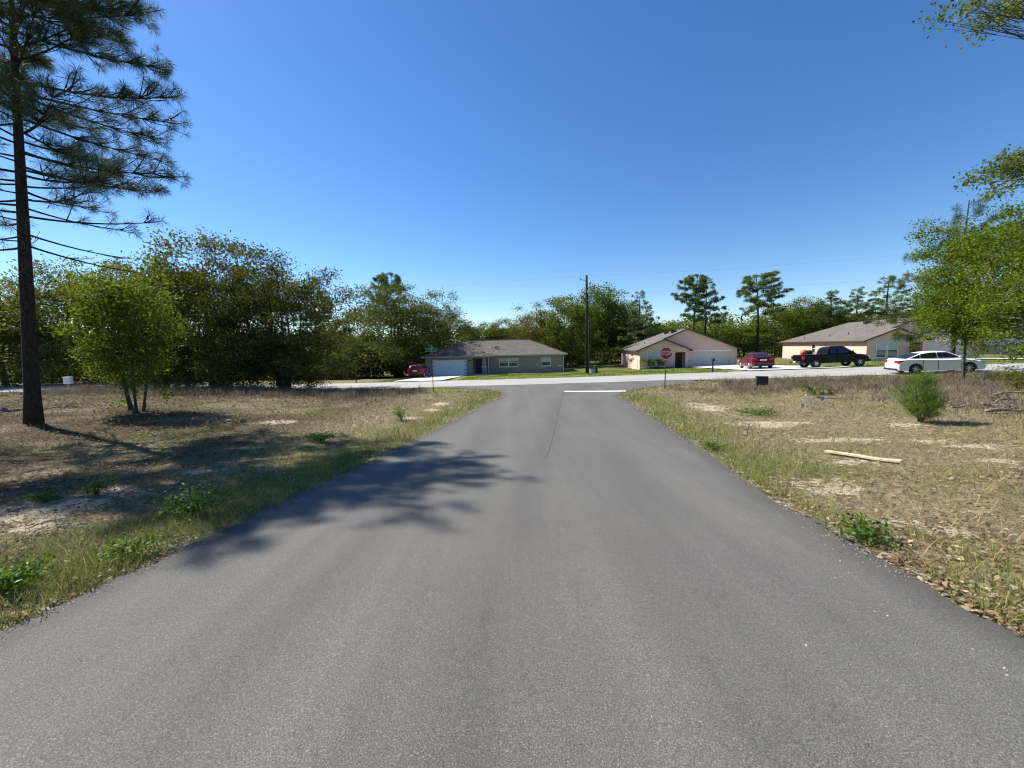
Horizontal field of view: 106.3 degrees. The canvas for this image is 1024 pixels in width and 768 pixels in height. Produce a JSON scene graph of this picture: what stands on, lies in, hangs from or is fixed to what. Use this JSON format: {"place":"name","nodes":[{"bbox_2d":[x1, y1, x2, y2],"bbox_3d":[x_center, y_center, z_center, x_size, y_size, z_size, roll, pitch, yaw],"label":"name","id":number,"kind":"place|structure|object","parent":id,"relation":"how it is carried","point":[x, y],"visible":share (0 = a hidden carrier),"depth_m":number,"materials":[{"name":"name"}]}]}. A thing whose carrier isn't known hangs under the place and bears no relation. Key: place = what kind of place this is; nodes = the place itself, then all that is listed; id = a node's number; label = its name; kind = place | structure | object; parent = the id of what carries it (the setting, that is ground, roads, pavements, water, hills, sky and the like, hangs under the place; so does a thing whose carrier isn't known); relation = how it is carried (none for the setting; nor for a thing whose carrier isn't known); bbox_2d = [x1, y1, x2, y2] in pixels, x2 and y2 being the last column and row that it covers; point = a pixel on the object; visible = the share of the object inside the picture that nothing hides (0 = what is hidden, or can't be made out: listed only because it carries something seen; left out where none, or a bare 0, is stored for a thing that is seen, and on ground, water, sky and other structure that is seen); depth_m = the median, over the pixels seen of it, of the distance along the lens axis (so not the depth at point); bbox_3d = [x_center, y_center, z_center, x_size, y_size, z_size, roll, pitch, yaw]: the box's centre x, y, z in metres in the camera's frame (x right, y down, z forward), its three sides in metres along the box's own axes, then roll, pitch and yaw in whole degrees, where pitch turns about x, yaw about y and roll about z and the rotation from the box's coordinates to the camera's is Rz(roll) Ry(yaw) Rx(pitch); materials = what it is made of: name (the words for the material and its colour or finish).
{"place":"outdoors","nodes":[
{"label":"outdoors","id":0,"kind":"place"},
{"bbox_2d":[399,375,463,380],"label":"driveway","id":1,"kind":"structure","parent":0,"point":[438,377],"depth_m":42.20,"materials":[{"name":"concrete"}]},
{"bbox_2d":[407,364,430,377],"bbox_3d":[-11.188,-1.596,46.569,2.000,1.587,4.300,-2,3,2],"label":"hatchback car","id":2,"kind":"object","parent":1,"relation":"on","point":[417,370],"visible":1,"depth_m":44.68,"materials":[{"name":"red paint"}]},
{"bbox_2d":[0,380,1023,767],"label":"road","id":3,"kind":"structure","parent":0,"point":[604,580],"depth_m":2.35,"materials":[{"name":"grey asphalt"}]},
{"bbox_2d":[545,388,564,457],"bbox_3d":[2.090,0.840,16.651,0.069,0.699,18.933,0,5,9],"label":"road seam","id":4,"kind":"object","parent":3,"relation":"on","point":[555,425],"visible":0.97,"depth_m":11.28,"materials":[{"name":"grey asphalt"}]},
{"bbox_2d":[564,391,614,391],"bbox_3d":[4.932,0.427,22.999,3.636,0.112,0.600,1,6,21],"label":"stop line","id":5,"kind":"object","parent":3,"relation":"on","point":[589,391],"visible":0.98,"depth_m":22.93,"materials":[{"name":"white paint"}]},
{"bbox_2d":[0,346,1023,635],"bbox_3d":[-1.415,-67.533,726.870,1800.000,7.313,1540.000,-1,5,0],"label":"ground","id":6,"kind":"structure","parent":0,"point":[244,446],"depth_m":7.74,"materials":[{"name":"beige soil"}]},
{"bbox_2d":[0,404,22,411],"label":"log","id":7,"kind":"object","parent":6,"relation":"on","point":[4,409],"visible":0.73,"depth_m":14.09,"materials":[{"name":"grey wood"}]},
{"bbox_2d":[0,548,70,597],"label":"weed","id":8,"kind":"object","parent":6,"relation":"on","point":[15,576],"visible":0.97,"depth_m":2.97,"materials":[{"name":"green plant"}]},
{"bbox_2d":[0,285,72,384],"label":"oak tree","id":9,"kind":"object","parent":6,"relation":"on","point":[8,335],"visible":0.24,"depth_m":42.90,"materials":[{"name":"green plant"}]},
{"bbox_2d":[17,485,73,502],"bbox_3d":[-6.051,1.448,4.980,0.447,0.217,0.378,1,6,20],"label":"weed","id":10,"kind":"object","parent":6,"relation":"on","point":[43,499],"visible":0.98,"depth_m":4.96,"materials":[{"name":"green plant"}]},
{"bbox_2d":[43,403,80,409],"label":"dead branch","id":11,"kind":"object","parent":6,"relation":"on","point":[60,406],"visible":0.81,"depth_m":15.32,"materials":[{"name":"grey wood"}]},
{"bbox_2d":[62,377,73,388],"bbox_3d":[-41.657,0.048,36.084,0.700,1.431,0.380,-1,5,0],"label":"marker box","id":12,"kind":"object","parent":6,"relation":"on","point":[69,380],"visible":0.91,"depth_m":35.91,"materials":[{"name":"white metal"}]},
{"bbox_2d":[0,250,136,387],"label":"oak tree","id":13,"kind":"object","parent":6,"relation":"on","point":[48,351],"visible":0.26,"depth_m":41.27,"materials":[{"name":"green plant"}]},
{"bbox_2d":[73,473,116,494],"bbox_3d":[-5.730,1.401,5.276,0.396,0.288,0.374,-4,6,-28],"label":"weed","id":14,"kind":"object","parent":6,"relation":"on","point":[93,487],"visible":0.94,"depth_m":5.26,"materials":[{"name":"green plant"}]},
{"bbox_2d":[0,0,194,424],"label":"pine tree","id":15,"kind":"object","parent":6,"relation":"on","point":[81,29],"visible":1,"depth_m":11.37,"materials":[{"name":"green plant"}]},
{"bbox_2d":[39,250,198,411],"bbox_3d":[-14.313,-1.799,13.998,4.335,6.291,4.467,-1,5,-2],"label":"young tree","id":16,"kind":"object","parent":6,"relation":"on","point":[126,297],"visible":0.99,"depth_m":13.77,"materials":[{"name":"green plant"}]},
{"bbox_2d":[84,527,175,565],"bbox_3d":[-3.492,1.508,3.530,0.551,0.252,0.591,4,8,44],"label":"weed","id":17,"kind":"object","parent":6,"relation":"on","point":[142,546],"visible":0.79,"depth_m":3.51,"materials":[{"name":"green plant"}]},
{"bbox_2d":[41,253,227,387],"bbox_3d":[-30.665,-4.893,33.265,13.312,12.088,13.012,-5,7,-36],"label":"oak tree","id":18,"kind":"object","parent":6,"relation":"on","point":[188,315],"visible":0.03,"depth_m":30.41,"materials":[{"name":"green plant"}]},
{"bbox_2d":[140,479,237,522],"bbox_3d":[-3.802,1.411,4.619,0.930,0.376,0.840,0,6,15],"label":"weed","id":19,"kind":"object","parent":6,"relation":"on","point":[195,504],"visible":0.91,"depth_m":4.58,"materials":[{"name":"green plant"}]},
{"bbox_2d":[73,226,330,389],"bbox_3d":[-23.811,-5.209,29.953,14.554,12.837,14.417,3,7,38],"label":"oak tree","id":20,"kind":"object","parent":6,"relation":"on","point":[179,287],"visible":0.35,"depth_m":27.74,"materials":[{"name":"green plant"}]},
{"bbox_2d":[178,239,370,389],"bbox_3d":[-17.590,-4.532,29.253,13.265,11.422,12.966,1,6,21],"label":"oak tree","id":21,"kind":"object","parent":6,"relation":"on","point":[272,352],"visible":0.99,"depth_m":27.02,"materials":[{"name":"green plant"}]},
{"bbox_2d":[282,368,334,387],"bbox_3d":[-15.823,-0.426,30.603,4.592,2.021,4.654,2,7,34],"label":"shrub","id":22,"kind":"object","parent":6,"relation":"on","point":[311,382],"visible":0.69,"depth_m":30.27,"materials":[{"name":"green plant"}]},
{"bbox_2d":[290,277,340,333],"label":"pine tree","id":23,"kind":"object","parent":6,"relation":"on","point":[312,325],"visible":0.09,"depth_m":60.38,"materials":[{"name":"green plant"}]},
{"bbox_2d":[301,429,343,441],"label":"weed","id":24,"kind":"object","parent":6,"relation":"on","point":[323,437],"visible":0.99,"depth_m":9.49,"materials":[{"name":"green plant"}]},
{"bbox_2d":[308,316,363,375],"bbox_3d":[-26.238,-5.429,57.472,11.188,9.548,11.083,0,6,9],"label":"oak tree","id":25,"kind":"object","parent":6,"relation":"on","point":[340,332],"visible":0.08,"depth_m":56.13,"materials":[{"name":"green plant"}]},
{"bbox_2d":[330,336,399,375],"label":"oak tree","id":26,"kind":"object","parent":6,"relation":"on","point":[357,345],"visible":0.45,"depth_m":50.10,"materials":[{"name":"green plant"}]},
{"bbox_2d":[364,272,406,332],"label":"pine tree","id":27,"kind":"object","parent":6,"relation":"on","point":[382,277],"visible":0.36,"depth_m":67.81,"materials":[{"name":"green plant"}]},
{"bbox_2d":[322,280,465,376],"bbox_3d":[-17.160,-7.746,57.002,21.783,14.198,21.990,3,7,38],"label":"oak tree","id":28,"kind":"object","parent":6,"relation":"on","point":[402,316],"visible":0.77,"depth_m":52.96,"materials":[{"name":"green plant"}]},
{"bbox_2d":[391,405,413,419],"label":"weed","id":29,"kind":"object","parent":6,"relation":"on","point":[397,411],"visible":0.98,"depth_m":12.82,"materials":[{"name":"green plant"}]},
{"bbox_2d":[0,323,845,383],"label":"undergrowth","id":30,"kind":"object","parent":6,"relation":"on","point":[373,373],"visible":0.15,"depth_m":51.23,"materials":[{"name":"green plant"}]},
{"bbox_2d":[425,345,437,390],"bbox_3d":[-5.534,-0.936,26.620,0.646,3.567,0.555,-7,8,-44],"label":"street name sign","id":31,"kind":"object","parent":6,"relation":"on","point":[431,349],"visible":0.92,"depth_m":26.49,"materials":[{"name":"metal"}]},
{"bbox_2d":[402,290,483,363],"bbox_3d":[-12.224,-8.545,63.404,12.263,14.545,12.363,-5,7,-35],"label":"oak tree","id":32,"kind":"object","parent":6,"relation":"on","point":[452,314],"visible":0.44,"depth_m":62.15,"materials":[{"name":"green plant"}]},
{"bbox_2d":[454,320,508,342],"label":"oak tree","id":33,"kind":"object","parent":6,"relation":"on","point":[481,331],"visible":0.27,"depth_m":80.76,"materials":[{"name":"green plant"}]},
{"bbox_2d":[420,339,567,375],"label":"house","id":34,"kind":"structure","parent":6,"relation":"on","point":[479,357],"depth_m":54.74,"materials":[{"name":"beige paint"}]},
{"bbox_2d":[432,360,466,375],"bbox_3d":[-8.646,-2.249,53.120,4.770,2.130,0.064,-1,5,0],"label":"garage door","id":35,"kind":"structure","parent":34,"relation":"in","point":[440,367],"depth_m":53.10,"materials":[{"name":"white metal"}]},
{"bbox_2d":[475,359,481,372],"bbox_3d":[-4.756,-2.545,55.218,0.950,2.040,0.060,-1,5,0],"label":"front door","id":36,"kind":"structure","parent":34,"relation":"in","point":[478,362],"depth_m":55.18,"materials":[{"name":"wood"}]},
{"bbox_2d":[499,358,508,366],"bbox_3d":[-1.162,-3.012,54.690,1.450,1.260,0.092,-1,5,0],"label":"window","id":37,"kind":"structure","parent":34,"relation":"in","point":[503,362],"depth_m":54.70,"materials":[{"name":"clear glass"}]},
{"bbox_2d":[509,358,517,366],"bbox_3d":[0.190,-3.041,54.699,1.445,1.260,0.092,-1,5,0],"label":"window","id":38,"kind":"structure","parent":34,"relation":"in","point":[513,362],"depth_m":54.70,"materials":[{"name":"clear glass"}]},
{"bbox_2d":[541,357,550,365],"bbox_3d":[4.817,-3.141,54.732,1.500,1.260,0.092,-1,5,0],"label":"window","id":39,"kind":"structure","parent":34,"relation":"in","point":[544,361],"depth_m":54.75,"materials":[{"name":"clear glass"}]},
{"bbox_2d":[84,309,904,362],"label":"treeline","id":40,"kind":"object","parent":6,"relation":"on","point":[720,318],"visible":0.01,"depth_m":104.97,"materials":[{"name":"green plant"}]},
{"bbox_2d":[0,384,1022,692],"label":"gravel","id":41,"kind":"structure","parent":6,"relation":"on","point":[434,432],"depth_m":3.87,"materials":[{"name":"grey gravel"}]},
{"bbox_2d":[0,367,1023,636],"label":"grass","id":42,"kind":"structure","parent":6,"relation":"on","point":[58,577],"depth_m":4.85,"materials":[{"name":"green plant"}]},
{"bbox_2d":[0,372,1023,636],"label":"fallen leaves","id":43,"kind":"object","parent":6,"relation":"on","point":[882,554],"visible":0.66,"depth_m":5.54,"materials":[{"name":"brown plant"}]},
{"bbox_2d":[0,368,1023,418],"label":"dry brush","id":44,"kind":"object","parent":6,"relation":"on","point":[260,389],"visible":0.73,"depth_m":20.93,"materials":[{"name":"brown plant"}]},
{"bbox_2d":[486,317,542,342],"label":"oak tree","id":45,"kind":"object","parent":6,"relation":"on","point":[500,333],"visible":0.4,"depth_m":81.48,"materials":[{"name":"green plant"}]},
{"bbox_2d":[499,299,565,347],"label":"oak tree","id":46,"kind":"object","parent":6,"relation":"on","point":[527,327],"visible":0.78,"depth_m":71.09,"materials":[{"name":"green plant"}]},
{"bbox_2d":[531,287,606,367],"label":"oak tree","id":47,"kind":"object","parent":6,"relation":"on","point":[575,312],"visible":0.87,"depth_m":67.45,"materials":[{"name":"green plant"}]},
{"bbox_2d":[579,275,591,372],"bbox_3d":[8.381,-6.446,43.559,1.452,11.551,0.485,-1,5,0],"label":"utility pole","id":48,"kind":"object","parent":6,"relation":"on","point":[587,327],"visible":0.94,"depth_m":43.48,"materials":[{"name":"wood"}]},
{"bbox_2d":[233,254,905,296],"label":"power line","id":49,"kind":"object","parent":48,"relation":"attached to","point":[642,273],"visible":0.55,"depth_m":40.94,"materials":[{"name":"grey metal"}]},
{"bbox_2d":[366,280,875,308],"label":"power line","id":50,"kind":"object","parent":48,"relation":"attached to","point":[629,292],"visible":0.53,"depth_m":41.14,"materials":[{"name":"grey metal"}]},
{"bbox_2d":[558,327,624,364],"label":"oak tree","id":51,"kind":"object","parent":6,"relation":"on","point":[598,342],"visible":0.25,"depth_m":78.02,"materials":[{"name":"green plant"}]},
{"bbox_2d":[561,280,641,362],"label":"oak tree","id":52,"kind":"object","parent":6,"relation":"on","point":[600,302],"visible":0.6,"depth_m":78.41,"materials":[{"name":"green plant"}]},
{"bbox_2d":[580,300,667,361],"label":"oak tree","id":53,"kind":"object","parent":6,"relation":"on","point":[636,326],"visible":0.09,"depth_m":81.58,"materials":[{"name":"green plant"}]},
{"bbox_2d":[617,290,661,344],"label":"pine tree","id":54,"kind":"object","parent":6,"relation":"on","point":[648,326],"visible":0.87,"depth_m":73.07,"materials":[{"name":"green plant"}]},
{"bbox_2d":[660,347,671,386],"bbox_3d":[9.428,-0.838,23.568,0.740,2.828,0.074,-1,5,7],"label":"stop sign","id":55,"kind":"object","parent":6,"relation":"on","point":[665,353],"visible":0.99,"depth_m":23.45,"materials":[{"name":"metal"}]},
{"bbox_2d":[637,318,718,339],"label":"oak tree","id":56,"kind":"object","parent":6,"relation":"on","point":[662,328],"visible":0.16,"depth_m":81.43,"materials":[{"name":"green plant"}]},
{"bbox_2d":[619,328,741,369],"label":"house","id":57,"kind":"structure","parent":6,"relation":"on","point":[688,347],"depth_m":50.06,"materials":[{"name":"beige paint"}]},
{"bbox_2d":[647,352,655,366],"bbox_3d":[18.173,-3.204,49.985,1.170,1.960,0.092,0,6,9],"label":"window","id":58,"kind":"structure","parent":57,"relation":"in","point":[650,355],"depth_m":49.99,"materials":[{"name":"clear glass"}]},
{"bbox_2d":[656,352,664,366],"bbox_3d":[19.326,-3.210,49.792,1.180,1.960,0.092,0,6,9],"label":"window","id":59,"kind":"structure","parent":57,"relation":"in","point":[661,363],"depth_m":49.83,"materials":[{"name":"clear glass"}]},
{"bbox_2d":[675,353,681,367],"bbox_3d":[21.956,-3.045,51.016,1.100,2.070,0.060,0,6,9],"label":"front door","id":60,"kind":"structure","parent":57,"relation":"in","point":[678,356],"depth_m":50.95,"materials":[{"name":"wood"}]},
{"bbox_2d":[688,352,729,366],"bbox_3d":[25.610,-3.017,50.129,5.200,2.130,0.056,0,6,9],"label":"garage door","id":61,"kind":"structure","parent":57,"relation":"in","point":[723,358],"depth_m":50.10,"materials":[{"name":"white metal"}]},
{"bbox_2d":[670,273,711,329],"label":"pine tree","id":62,"kind":"object","parent":6,"relation":"on","point":[689,280],"visible":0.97,"depth_m":74.95,"materials":[{"name":"green plant"}]},
{"bbox_2d":[369,359,1023,382],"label":"lawn grass","id":63,"kind":"structure","parent":6,"relation":"on","point":[670,370],"depth_m":39.36,"materials":[{"name":"green plant"}]},
{"bbox_2d":[682,277,728,334],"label":"pine tree","id":64,"kind":"object","parent":6,"relation":"on","point":[710,307],"visible":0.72,"depth_m":75.89,"materials":[{"name":"green plant"}]},
{"bbox_2d":[697,436,737,451],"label":"weed","id":65,"kind":"object","parent":6,"relation":"on","point":[713,445],"visible":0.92,"depth_m":7.72,"materials":[{"name":"green plant"}]},
{"bbox_2d":[673,318,770,345],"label":"oak tree","id":66,"kind":"object","parent":6,"relation":"on","point":[716,328],"visible":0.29,"depth_m":82.57,"materials":[{"name":"green plant"}]},
{"bbox_2d":[719,323,771,355],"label":"oak tree","id":67,"kind":"object","parent":6,"relation":"on","point":[743,330],"visible":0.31,"depth_m":80.29,"materials":[{"name":"green plant"}]},
{"bbox_2d":[720,405,796,417],"bbox_3d":[7.758,0.850,12.188,1.941,0.347,1.609,-5,7,-34],"label":"weed","id":68,"kind":"object","parent":6,"relation":"on","point":[764,411],"visible":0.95,"depth_m":12.11,"materials":[{"name":"green plant"}]},
{"bbox_2d":[755,376,768,384],"bbox_3d":[13.738,-0.004,21.122,0.580,0.840,0.360,1,6,20],"label":"black box","id":69,"kind":"object","parent":6,"relation":"on","point":[761,380],"visible":0.83,"depth_m":20.97,"materials":[{"name":"plastic"}]},
{"bbox_2d":[735,270,794,351],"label":"pine tree","id":70,"kind":"object","parent":6,"relation":"on","point":[763,283],"visible":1,"depth_m":70.63,"materials":[{"name":"green plant"}]},
{"bbox_2d":[745,299,818,355],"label":"oak tree","id":71,"kind":"object","parent":6,"relation":"on","point":[789,322],"visible":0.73,"depth_m":76.96,"materials":[{"name":"green plant"}]},
{"bbox_2d":[797,385,833,394],"bbox_3d":[13.401,0.280,16.912,1.119,0.436,1.336,-6,7,-39],"label":"palmetto","id":72,"kind":"object","parent":6,"relation":"on","point":[816,389],"visible":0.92,"depth_m":16.84,"materials":[{"name":"green plant"}]},
{"bbox_2d":[770,295,866,333],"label":"oak tree","id":73,"kind":"object","parent":6,"relation":"on","point":[835,322],"visible":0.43,"depth_m":86.89,"materials":[{"name":"green plant"}]},
{"bbox_2d":[793,289,863,331],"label":"pine tree","id":74,"kind":"object","parent":6,"relation":"on","point":[833,297],"visible":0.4,"depth_m":86.53,"materials":[{"name":"green plant"}]},
{"bbox_2d":[810,393,857,398],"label":"dead branch","id":75,"kind":"object","parent":6,"relation":"on","point":[831,398],"visible":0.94,"depth_m":14.08,"materials":[{"name":"grey wood"}]},
{"bbox_2d":[836,287,876,322],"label":"pine tree","id":76,"kind":"object","parent":6,"relation":"on","point":[856,299],"visible":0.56,"depth_m":90.27,"materials":[{"name":"green plant"}]},
{"bbox_2d":[824,450,903,462],"bbox_3d":[6.015,1.237,6.616,0.100,0.123,1.060,-4,6,-23],"label":"wooden board","id":77,"kind":"object","parent":6,"relation":"on","point":[866,457],"visible":0.97,"depth_m":6.53,"materials":[{"name":"brown wood"}]},
{"bbox_2d":[831,511,904,551],"bbox_3d":[3.307,1.377,3.580,0.643,0.235,0.496,-6,7,-39],"label":"weed","id":78,"kind":"object","parent":6,"relation":"on","point":[863,532],"visible":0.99,"depth_m":3.56,"materials":[{"name":"green plant"}]},
{"bbox_2d":[779,317,978,360],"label":"house","id":79,"kind":"structure","parent":6,"relation":"on","point":[874,342],"depth_m":47.35,"materials":[{"name":"beige paint"}]},
{"bbox_2d":[875,342,886,357],"bbox_3d":[44.127,-4.066,45.903,1.170,1.960,0.092,0,6,11],"label":"window","id":80,"kind":"structure","parent":79,"relation":"in","point":[881,347],"depth_m":45.92,"materials":[{"name":"glass"}]},
{"bbox_2d":[887,341,898,357],"bbox_3d":[45.282,-4.069,45.681,1.180,1.960,0.092,0,6,11],"label":"window","id":81,"kind":"structure","parent":79,"relation":"in","point":[892,347],"depth_m":45.69,"materials":[{"name":"glass"}]},
{"bbox_2d":[926,342,970,357],"bbox_3d":[51.571,-3.861,45.854,5.200,2.130,0.056,0,6,11],"label":"garage door","id":82,"kind":"structure","parent":79,"relation":"in","point":[929,346],"depth_m":45.81,"materials":[{"name":"white metal"}]},
{"bbox_2d":[852,275,921,321],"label":"pine tree","id":83,"kind":"object","parent":6,"relation":"on","point":[887,297],"visible":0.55,"depth_m":84.89,"materials":[{"name":"green plant"}]},
{"bbox_2d":[905,340,922,351],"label":"sapling","id":84,"kind":"object","parent":6,"relation":"on","point":[915,347],"visible":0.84,"depth_m":44.23,"materials":[{"name":"green plant"}]},
{"bbox_2d":[891,369,953,423],"bbox_3d":[10.339,0.342,9.664,1.125,1.501,1.199,0,6,17],"label":"young pine","id":85,"kind":"object","parent":6,"relation":"on","point":[924,404],"visible":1,"depth_m":9.57,"materials":[{"name":"green plant"}]},
{"bbox_2d":[868,191,1023,372],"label":"oak tree","id":86,"kind":"object","parent":6,"relation":"on","point":[909,338],"visible":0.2,"depth_m":25.24,"materials":[{"name":"green plant"}]},
{"bbox_2d":[894,183,1023,378],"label":"leafy tree","id":87,"kind":"object","parent":6,"relation":"on","point":[929,312],"visible":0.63,"depth_m":19.86,"materials":[{"name":"green plant"}]},
{"bbox_2d":[904,0,1023,199],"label":"oak tree","id":88,"kind":"object","parent":6,"relation":"on","point":[1009,163],"visible":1,"depth_m":8.61,"materials":[{"name":"green plant"}]},
{"bbox_2d":[938,223,1023,362],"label":"leafy tree","id":89,"kind":"object","parent":6,"relation":"on","point":[1002,302],"visible":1,"depth_m":17.27,"materials":[{"name":"green plant"}]},
{"bbox_2d":[974,392,1018,406],"bbox_3d":[15.238,0.471,12.124,2.133,0.363,0.962,-5,7,-37],"label":"dead branch","id":90,"kind":"object","parent":6,"relation":"on","point":[994,404],"visible":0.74,"depth_m":12.18,"materials":[{"name":"grey wood"}]},
{"bbox_2d":[978,363,1023,390],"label":"shrub","id":91,"kind":"object","parent":6,"relation":"on","point":[1016,378],"visible":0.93,"depth_m":15.20,"materials":[{"name":"green plant"}]},
{"bbox_2d":[979,344,1023,354],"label":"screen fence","id":92,"kind":"object","parent":6,"relation":"on","point":[989,348],"visible":0.26,"depth_m":55.62,"materials":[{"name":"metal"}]},
{"bbox_2d":[981,330,1023,344],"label":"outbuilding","id":93,"kind":"structure","parent":6,"relation":"on","point":[985,341],"depth_m":70.43,"materials":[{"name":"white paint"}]},
{"bbox_2d":[984,403,1023,412],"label":"dead branch","id":94,"kind":"object","parent":6,"relation":"on","point":[992,410],"visible":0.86,"depth_m":10.51,"materials":[{"name":"grey wood"}]},
{"bbox_2d":[992,388,1023,395],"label":"dead branch","id":95,"kind":"object","parent":6,"relation":"on","point":[998,394],"visible":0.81,"depth_m":13.53,"materials":[{"name":"grey wood"}]},
{"bbox_2d":[0,363,1023,391],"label":"street","id":96,"kind":"structure","parent":0,"point":[796,373],"depth_m":31.07,"materials":[{"name":"grey asphalt"}]},
{"bbox_2d":[883,351,987,373],"bbox_3d":[27.102,-1.438,24.733,4.401,1.398,1.803,-2,6,20],"label":"sedan","id":97,"kind":"object","parent":96,"relation":"on","point":[915,362],"visible":0.85,"depth_m":24.20,"materials":[{"name":"white paint"}]},
{"bbox_2d":[0,0,1023,350],"label":"sky","id":98,"kind":"structure","parent":0,"point":[434,144],"materials":[{"name":"blue"}]},
{"bbox_2d":[690,365,847,369],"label":"driveway","id":99,"kind":"structure","parent":0,"point":[774,367],"depth_m":36.34,"materials":[{"name":"concrete"}]},
{"bbox_2d":[738,352,774,368],"bbox_3d":[22.953,-2.235,36.212,1.960,1.472,4.890,-2,3,18],"label":"sedan","id":100,"kind":"object","parent":99,"relation":"on","point":[755,359],"visible":0.98,"depth_m":34.54,"materials":[{"name":"red paint"}]},
{"bbox_2d":[789,346,870,367],"bbox_3d":[26.906,-2.318,32.626,5.335,1.752,2.120,-2,3,9],"label":"pickup truck","id":101,"kind":"object","parent":99,"relation":"on","point":[843,356],"visible":1,"depth_m":31.89,"materials":[{"name":"black paint"}]},
{"bbox_2d":[800,350,814,354],"bbox_3d":[25.358,-2.505,32.945,1.115,0.900,0.526,0,5,9],"label":"engine blower","id":102,"kind":"object","parent":101,"relation":"in","point":[804,352],"visible":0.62,"depth_m":32.75,"materials":[{"name":"orange plastic"}]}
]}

